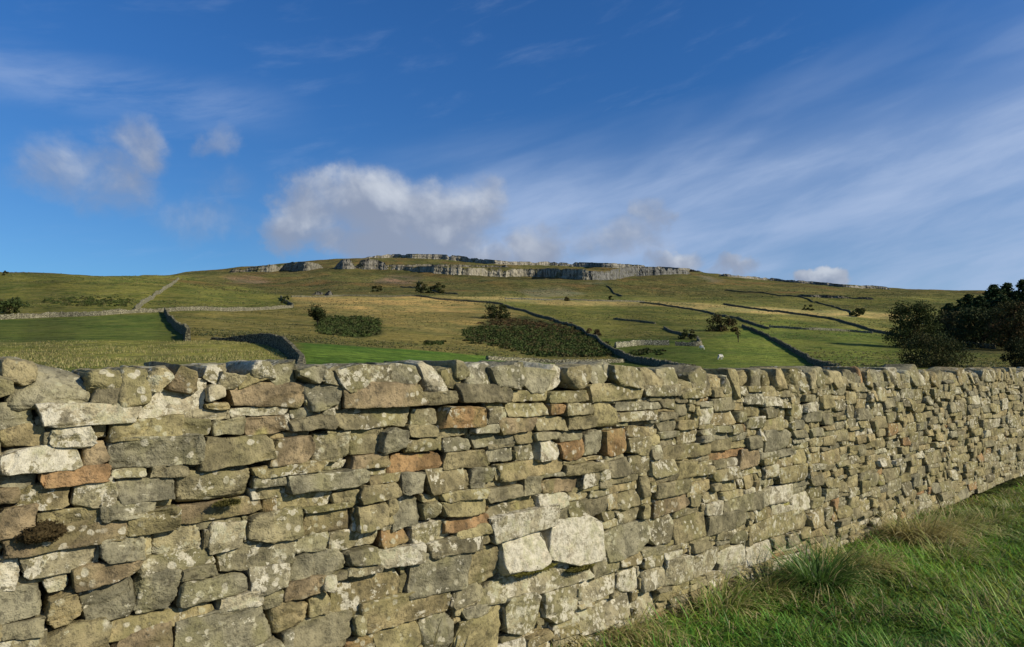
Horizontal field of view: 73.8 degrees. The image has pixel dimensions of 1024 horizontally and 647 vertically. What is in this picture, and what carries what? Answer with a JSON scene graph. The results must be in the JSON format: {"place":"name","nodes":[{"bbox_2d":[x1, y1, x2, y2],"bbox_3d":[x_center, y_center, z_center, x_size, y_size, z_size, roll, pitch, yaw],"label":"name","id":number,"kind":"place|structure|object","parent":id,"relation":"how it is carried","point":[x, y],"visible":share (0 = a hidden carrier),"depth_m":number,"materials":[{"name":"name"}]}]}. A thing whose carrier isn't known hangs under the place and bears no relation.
{"place":"outdoors","nodes":[
{"label":"outdoors","id":0,"kind":"place"},
{"bbox_2d":[0,257,1023,643],"bbox_3d":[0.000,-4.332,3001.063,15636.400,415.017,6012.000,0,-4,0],"label":"ground","id":1,"kind":"structure","parent":0,"point":[134,331],"depth_m":265.24,"materials":[{"name":"green plant"}]},
{"bbox_2d":[0,297,29,313],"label":"thorn bush","id":2,"kind":"object","parent":1,"relation":"on","point":[6,305],"visible":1,"depth_m":191.60,"materials":[{"name":"green plant"}]},
{"bbox_2d":[41,296,135,306],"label":"gorse scrub","id":3,"kind":"object","parent":1,"relation":"on","point":[89,301],"visible":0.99,"depth_m":241.55,"materials":[{"name":"green plant"}]},
{"bbox_2d":[0,340,284,370],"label":"rough field grass","id":4,"kind":"structure","parent":1,"relation":"on","point":[64,360],"depth_m":50.40,"materials":[{"name":"green plant"}]},
{"bbox_2d":[0,304,292,319],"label":"field wall","id":5,"kind":"structure","parent":1,"relation":"on","point":[83,313],"depth_m":183.15,"materials":[{"name":"stone"}]},
{"bbox_2d":[135,277,182,308],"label":"field wall","id":6,"kind":"structure","parent":1,"relation":"on","point":[141,303],"depth_m":279.81,"materials":[{"name":"stone"}]},
{"bbox_2d":[164,307,190,340],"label":"field wall","id":7,"kind":"structure","parent":1,"relation":"on","point":[183,329],"depth_m":109.25,"materials":[{"name":"stone"}]},
{"bbox_2d":[228,269,243,272],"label":"limestone crag","id":8,"kind":"structure","parent":1,"relation":"on","point":[235,270],"depth_m":882.81,"materials":[{"name":"grey stone"}]},
{"bbox_2d":[210,333,305,363],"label":"field wall","id":9,"kind":"structure","parent":1,"relation":"on","point":[286,346],"depth_m":65.47,"materials":[{"name":"stone"}]},
{"bbox_2d":[243,262,322,271],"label":"limestone crag","id":10,"kind":"structure","parent":1,"relation":"on","point":[301,266],"depth_m":882.45,"materials":[{"name":"grey stone"}]},
{"bbox_2d":[281,296,288,303],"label":"thorn bush","id":11,"kind":"object","parent":1,"relation":"on","point":[284,298],"visible":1,"depth_m":285.24,"materials":[{"name":"green plant"}]},
{"bbox_2d":[280,295,293,306],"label":"field wall","id":12,"kind":"structure","parent":1,"relation":"on","point":[290,303],"depth_m":286.49,"materials":[{"name":"stone"}]},
{"bbox_2d":[308,303,325,324],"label":"thorn tree","id":13,"kind":"object","parent":1,"relation":"on","point":[317,314],"visible":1,"depth_m":170.84,"materials":[{"name":"green plant"}]},
{"bbox_2d":[312,291,322,294],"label":"limestone crag","id":14,"kind":"structure","parent":1,"relation":"on","point":[317,293],"depth_m":370.76,"materials":[{"name":"grey stone"}]},
{"bbox_2d":[324,290,332,295],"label":"limestone crag","id":15,"kind":"structure","parent":1,"relation":"on","point":[329,292],"depth_m":369.60,"materials":[{"name":"grey stone"}]},
{"bbox_2d":[334,259,355,268],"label":"limestone crag","id":16,"kind":"structure","parent":1,"relation":"on","point":[345,264],"depth_m":853.28,"materials":[{"name":"grey stone"}]},
{"bbox_2d":[314,315,381,336],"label":"gorse scrub","id":17,"kind":"object","parent":1,"relation":"on","point":[343,325],"visible":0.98,"depth_m":172.68,"materials":[{"name":"green plant"}]},
{"bbox_2d":[355,259,387,269],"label":"limestone crag","id":18,"kind":"structure","parent":1,"relation":"on","point":[368,264],"depth_m":863.35,"materials":[{"name":"grey stone"}]},
{"bbox_2d":[372,285,381,291],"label":"thorn bush","id":19,"kind":"object","parent":1,"relation":"on","point":[376,287],"visible":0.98,"depth_m":432.12,"materials":[{"name":"green plant"}]},
{"bbox_2d":[415,282,431,292],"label":"thorn bush","id":20,"kind":"object","parent":1,"relation":"on","point":[422,288],"visible":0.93,"depth_m":427.25,"materials":[{"name":"green plant"}]},
{"bbox_2d":[400,286,457,294],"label":"field wall","id":21,"kind":"structure","parent":1,"relation":"on","point":[431,290],"depth_m":444.55,"materials":[{"name":"stone"}]},
{"bbox_2d":[423,340,446,344],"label":"gorse scrub","id":22,"kind":"object","parent":1,"relation":"on","point":[430,342],"visible":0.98,"depth_m":132.24,"materials":[{"name":"green plant"}]},
{"bbox_2d":[428,282,444,292],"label":"thorn bush","id":23,"kind":"object","parent":1,"relation":"on","point":[436,287],"visible":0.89,"depth_m":429.94,"materials":[{"name":"green plant"}]},
{"bbox_2d":[387,264,508,266],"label":"limestone crag","id":24,"kind":"structure","parent":1,"relation":"on","point":[437,265],"depth_m":980.86,"materials":[{"name":"grey stone"}]},
{"bbox_2d":[414,590,516,646],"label":"grass tussock","id":25,"kind":"object","parent":1,"relation":"on","point":[461,629],"depth_m":2.93,"materials":[{"name":"green plant"}]},
{"bbox_2d":[366,254,570,265],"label":"limestone crag","id":26,"kind":"structure","parent":1,"relation":"on","point":[446,257],"depth_m":1134.60,"materials":[{"name":"grey stone"}]},
{"bbox_2d":[391,266,588,279],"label":"limestone crag","id":27,"kind":"structure","parent":1,"relation":"on","point":[579,274],"depth_m":798.42,"materials":[{"name":"grey stone"}]},
{"bbox_2d":[291,294,695,366],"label":"field wall","id":28,"kind":"structure","parent":1,"relation":"on","point":[641,359],"depth_m":194.37,"materials":[{"name":"stone"}]},
{"bbox_2d":[482,302,510,318],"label":"thorn tree","id":29,"kind":"object","parent":1,"relation":"on","point":[493,309],"visible":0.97,"depth_m":247.81,"materials":[{"name":"green plant"}]},
{"bbox_2d":[0,267,1018,367],"bbox_3d":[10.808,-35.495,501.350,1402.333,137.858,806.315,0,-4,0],"label":"rush tufts","id":30,"kind":"object","parent":1,"relation":"on","point":[220,334],"visible":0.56,"depth_m":245.48,"materials":[{"name":"green plant"}]},
{"bbox_2d":[0,356,1023,646],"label":"dry stone wall","id":31,"kind":"structure","parent":1,"relation":"on","point":[382,504],"depth_m":3.03,"materials":[{"name":"grey stone"}]},
{"bbox_2d":[14,519,67,544],"bbox_3d":[-1.400,0.623,2.034,0.140,0.075,0.091,3,-5,-40],"label":"moss cushion","id":32,"kind":"object","parent":31,"relation":"on","point":[46,531],"visible":0.98,"depth_m":2.02,"materials":[{"name":"brown plant"}]},
{"bbox_2d":[211,498,240,507],"bbox_3d":[-1.002,0.628,2.396,0.108,0.036,0.048,3,-5,-39],"label":"moss cushion","id":33,"kind":"object","parent":31,"relation":"attached to","point":[228,502],"visible":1,"depth_m":2.39,"materials":[{"name":"green plant"}]},
{"bbox_2d":[505,563,557,577],"bbox_3d":[0.110,1.208,3.353,0.351,0.046,0.081,3,-5,-42],"label":"moss cushion","id":34,"kind":"object","parent":31,"relation":"on","point":[525,574],"visible":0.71,"depth_m":3.31,"materials":[{"name":"green plant"}]},
{"bbox_2d":[563,563,594,573],"bbox_3d":[0.358,1.278,3.573,0.229,0.044,0.083,4,-5,-43],"label":"moss cushion","id":35,"kind":"object","parent":31,"relation":"on","point":[575,569],"visible":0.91,"depth_m":3.54,"materials":[{"name":"green plant"}]},
{"bbox_2d":[476,318,581,331],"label":"bracken","id":36,"kind":"object","parent":1,"relation":"on","point":[523,322],"visible":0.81,"depth_m":229.39,"materials":[{"name":"green plant"}]},
{"bbox_2d":[461,325,614,356],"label":"gorse scrub","id":37,"kind":"object","parent":1,"relation":"on","point":[545,343],"visible":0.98,"depth_m":161.10,"materials":[{"name":"green plant"}]},
{"bbox_2d":[485,356,623,362],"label":"field wall","id":38,"kind":"structure","parent":1,"relation":"on","point":[500,358],"depth_m":102.45,"materials":[{"name":"stone"}]},
{"bbox_2d":[505,298,644,301],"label":"field wall","id":39,"kind":"structure","parent":1,"relation":"on","point":[580,299],"depth_m":403.17,"materials":[{"name":"stone"}]},
{"bbox_2d":[586,328,601,335],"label":"thorn bush","id":40,"kind":"object","parent":1,"relation":"on","point":[597,331],"visible":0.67,"depth_m":188.25,"materials":[{"name":"green plant"}]},
{"bbox_2d":[557,612,646,646],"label":"grass tussock","id":41,"kind":"object","parent":1,"relation":"on","point":[583,638],"depth_m":3.57,"materials":[{"name":"green plant"}]},
{"bbox_2d":[613,318,655,323],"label":"field wall","id":42,"kind":"structure","parent":1,"relation":"on","point":[642,321],"depth_m":253.45,"materials":[{"name":"stone"}]},
{"bbox_2d":[570,262,700,271],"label":"limestone crag","id":43,"kind":"structure","parent":1,"relation":"on","point":[592,264],"depth_m":1058.94,"materials":[{"name":"grey stone"}]},
{"bbox_2d":[584,266,689,279],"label":"limestone crag","id":44,"kind":"structure","parent":1,"relation":"on","point":[620,273],"depth_m":923.20,"materials":[{"name":"grey stone"}]},
{"bbox_2d":[614,340,668,347],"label":"field wall","id":45,"kind":"structure","parent":1,"relation":"on","point":[637,343],"depth_m":153.90,"materials":[{"name":"stone"}]},
{"bbox_2d":[629,347,665,355],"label":"gorse scrub","id":46,"kind":"object","parent":1,"relation":"on","point":[642,351],"visible":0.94,"depth_m":130.45,"materials":[{"name":"green plant"}]},
{"bbox_2d":[663,326,697,337],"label":"field wall","id":47,"kind":"structure","parent":1,"relation":"on","point":[671,331],"depth_m":199.82,"materials":[{"name":"stone"}]},
{"bbox_2d":[678,329,696,338],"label":"thorn bush","id":48,"kind":"object","parent":1,"relation":"on","point":[686,334],"visible":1,"depth_m":172.11,"materials":[{"name":"green plant"}]},
{"bbox_2d":[675,336,701,345],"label":"field wall","id":49,"kind":"structure","parent":1,"relation":"on","point":[698,342],"depth_m":151.08,"materials":[{"name":"stone"}]},
{"bbox_2d":[640,302,769,328],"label":"field wall","id":50,"kind":"structure","parent":1,"relation":"on","point":[749,322],"depth_m":316.90,"materials":[{"name":"stone"}]},
{"bbox_2d":[705,313,737,331],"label":"thorn tree","id":51,"kind":"object","parent":1,"relation":"on","point":[717,319],"visible":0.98,"depth_m":210.76,"materials":[{"name":"green plant"}]},
{"bbox_2d":[735,330,740,341],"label":"thorn tree","id":52,"kind":"object","parent":1,"relation":"on","point":[736,332],"visible":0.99,"depth_m":166.02,"materials":[{"name":"green plant"}]},
{"bbox_2d":[552,480,1023,646],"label":"verge grass","id":53,"kind":"structure","parent":1,"relation":"on","point":[961,605],"depth_m":4.12,"materials":[{"name":"green plant"}]},
{"bbox_2d":[591,595,718,646],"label":"grass tussock","id":54,"kind":"object","parent":53,"relation":"on","point":[640,629],"depth_m":3.68,"materials":[{"name":"green plant"}]},
{"bbox_2d":[682,567,787,631],"bbox_3d":[1.314,1.671,4.258,0.866,0.222,0.939,0,-4,0],"label":"grass tussock","id":55,"kind":"object","parent":53,"relation":"on","point":[741,603],"depth_m":4.20,"materials":[{"name":"green plant"}]},
{"bbox_2d":[727,557,826,612],"bbox_3d":[1.697,1.692,4.492,0.697,0.207,0.656,-3,-5,38],"label":"grass tussock","id":56,"kind":"object","parent":53,"relation":"on","point":[771,589],"depth_m":4.46,"materials":[{"name":"green plant"}]},
{"bbox_2d":[750,528,888,607],"bbox_3d":[2.040,1.612,4.595,1.018,0.378,0.979,2,-4,-30],"label":"grass tussock","id":57,"kind":"object","parent":53,"relation":"on","point":[817,573],"depth_m":4.58,"materials":[{"name":"green plant"}]},
{"bbox_2d":[794,529,923,583],"bbox_3d":[2.574,1.692,5.071,0.864,0.279,0.958,3,-5,-36],"label":"grass tussock","id":58,"kind":"object","parent":53,"relation":"on","point":[863,556],"depth_m":4.99,"materials":[{"name":"green plant"}]},
{"bbox_2d":[885,531,1005,570],"bbox_3d":[3.465,1.756,5.408,0.803,0.208,0.884,0,-4,0],"label":"grass tussock","id":59,"kind":"object","parent":53,"relation":"on","point":[965,556],"depth_m":5.34,"materials":[{"name":"green plant"}]},
{"bbox_2d":[919,497,1019,540],"bbox_3d":[4.169,1.779,6.313,1.045,0.282,0.960,3,-5,-42],"label":"grass tussock","id":60,"kind":"object","parent":53,"relation":"on","point":[979,524],"depth_m":6.29,"materials":[{"name":"green plant"}]},
{"bbox_2d":[944,496,1023,529],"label":"grass tussock","id":61,"kind":"object","parent":53,"relation":"on","point":[1010,516],"depth_m":6.77,"materials":[{"name":"green plant"}]},
{"bbox_2d":[725,290,850,311],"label":"field wall","id":62,"kind":"structure","parent":1,"relation":"on","point":[794,296],"depth_m":544.74,"materials":[{"name":"stone"}]},
{"bbox_2d":[742,324,839,367],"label":"field wall","id":63,"kind":"structure","parent":1,"relation":"on","point":[813,361],"depth_m":131.43,"materials":[{"name":"stone"}]},
{"bbox_2d":[719,274,889,289],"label":"limestone crag","id":64,"kind":"structure","parent":1,"relation":"on","point":[822,283],"depth_m":1077.36,"materials":[{"name":"grey stone"}]},
{"bbox_2d":[723,303,887,333],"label":"field wall","id":65,"kind":"structure","parent":1,"relation":"on","point":[855,324],"depth_m":315.81,"materials":[{"name":"stone"}]},
{"bbox_2d":[802,305,813,310],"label":"thorn bush","id":66,"kind":"object","parent":1,"relation":"on","point":[808,308],"visible":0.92,"depth_m":376.28,"materials":[{"name":"green plant"}]},
{"bbox_2d":[769,325,872,332],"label":"field wall","id":67,"kind":"structure","parent":1,"relation":"on","point":[813,328],"depth_m":229.15,"materials":[{"name":"stone"}]},
{"bbox_2d":[797,294,873,299],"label":"limestone crag","id":68,"kind":"structure","parent":1,"relation":"on","point":[839,297],"depth_m":542.17,"materials":[{"name":"grey stone"}]},
{"bbox_2d":[849,308,865,315],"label":"thorn bush","id":69,"kind":"object","parent":1,"relation":"on","point":[861,311],"visible":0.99,"depth_m":343.81,"materials":[{"name":"green plant"}]},
{"bbox_2d":[881,299,944,347],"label":"broadleaf tree","id":70,"kind":"object","parent":1,"relation":"on","point":[917,320],"visible":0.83,"depth_m":163.43,"materials":[{"name":"green plant"}]},
{"bbox_2d":[866,494,1004,554],"bbox_3d":[3.596,1.695,5.951,1.317,0.396,1.263,0,-4,0],"label":"grass tussock","id":71,"kind":"object","parent":1,"relation":"on","point":[910,528],"depth_m":5.83,"materials":[{"name":"green plant"}]},
{"bbox_2d":[897,331,977,367],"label":"broadleaf tree","id":72,"kind":"object","parent":1,"relation":"on","point":[935,346],"visible":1,"depth_m":98.36,"materials":[{"name":"green plant"}]},
{"bbox_2d":[928,303,955,333],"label":"conifer tree","id":73,"kind":"object","parent":1,"relation":"on","point":[948,307],"visible":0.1,"depth_m":215.53,"materials":[{"name":"green plant"}]},
{"bbox_2d":[934,309,979,339],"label":"broadleaf tree","id":74,"kind":"object","parent":1,"relation":"on","point":[950,321],"visible":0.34,"depth_m":189.52,"materials":[{"name":"green plant"}]},
{"bbox_2d":[945,293,973,323],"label":"tree","id":75,"kind":"object","parent":1,"relation":"on","point":[967,298],"visible":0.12,"depth_m":210.12,"materials":[{"name":"green plant"}]},
{"bbox_2d":[952,295,993,343],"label":"conifer tree","id":76,"kind":"object","parent":1,"relation":"on","point":[980,301],"visible":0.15,"depth_m":189.86,"materials":[{"name":"green plant"}]},
{"bbox_2d":[943,305,1011,347],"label":"broadleaf tree","id":77,"kind":"object","parent":1,"relation":"on","point":[978,318],"visible":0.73,"depth_m":171.34,"materials":[{"name":"green plant"}]},
{"bbox_2d":[959,341,995,348],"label":"field wall","id":78,"kind":"structure","parent":1,"relation":"on","point":[987,346],"depth_m":169.80,"materials":[{"name":"stone"}]},
{"bbox_2d":[982,284,1007,304],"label":"conifer tree","id":79,"kind":"object","parent":1,"relation":"on","point":[992,292],"visible":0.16,"depth_m":199.93,"materials":[{"name":"green plant"}]},
{"bbox_2d":[974,293,1017,343],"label":"conifer tree","id":80,"kind":"object","parent":1,"relation":"on","point":[1002,298],"visible":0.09,"depth_m":188.35,"materials":[{"name":"green plant"}]},
{"bbox_2d":[969,494,1023,513],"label":"grass tussock","id":81,"kind":"object","parent":1,"relation":"on","point":[1015,506],"depth_m":7.38,"materials":[{"name":"green plant"}]},
{"bbox_2d":[982,299,1023,346],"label":"broadleaf tree","id":82,"kind":"object","parent":1,"relation":"on","point":[1009,329],"visible":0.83,"depth_m":159.88,"materials":[{"name":"green plant"}]},
{"bbox_2d":[1000,282,1019,300],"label":"conifer tree","id":83,"kind":"object","parent":1,"relation":"on","point":[1007,287],"visible":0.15,"depth_m":205.57,"materials":[{"name":"green plant"}]},
{"bbox_2d":[999,336,1023,367],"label":"broadleaf tree","id":84,"kind":"object","parent":1,"relation":"on","point":[1012,347],"visible":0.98,"depth_m":98.00,"materials":[{"name":"green plant"}]},
{"bbox_2d":[1010,279,1023,311],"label":"conifer tree","id":85,"kind":"object","parent":1,"relation":"on","point":[1020,290],"visible":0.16,"depth_m":201.05,"materials":[{"name":"green plant"}]},
{"bbox_2d":[0,0,1023,290],"label":"sky","id":86,"kind":"structure","parent":0,"point":[850,142],"materials":[{"name":"blue"}]}
]}

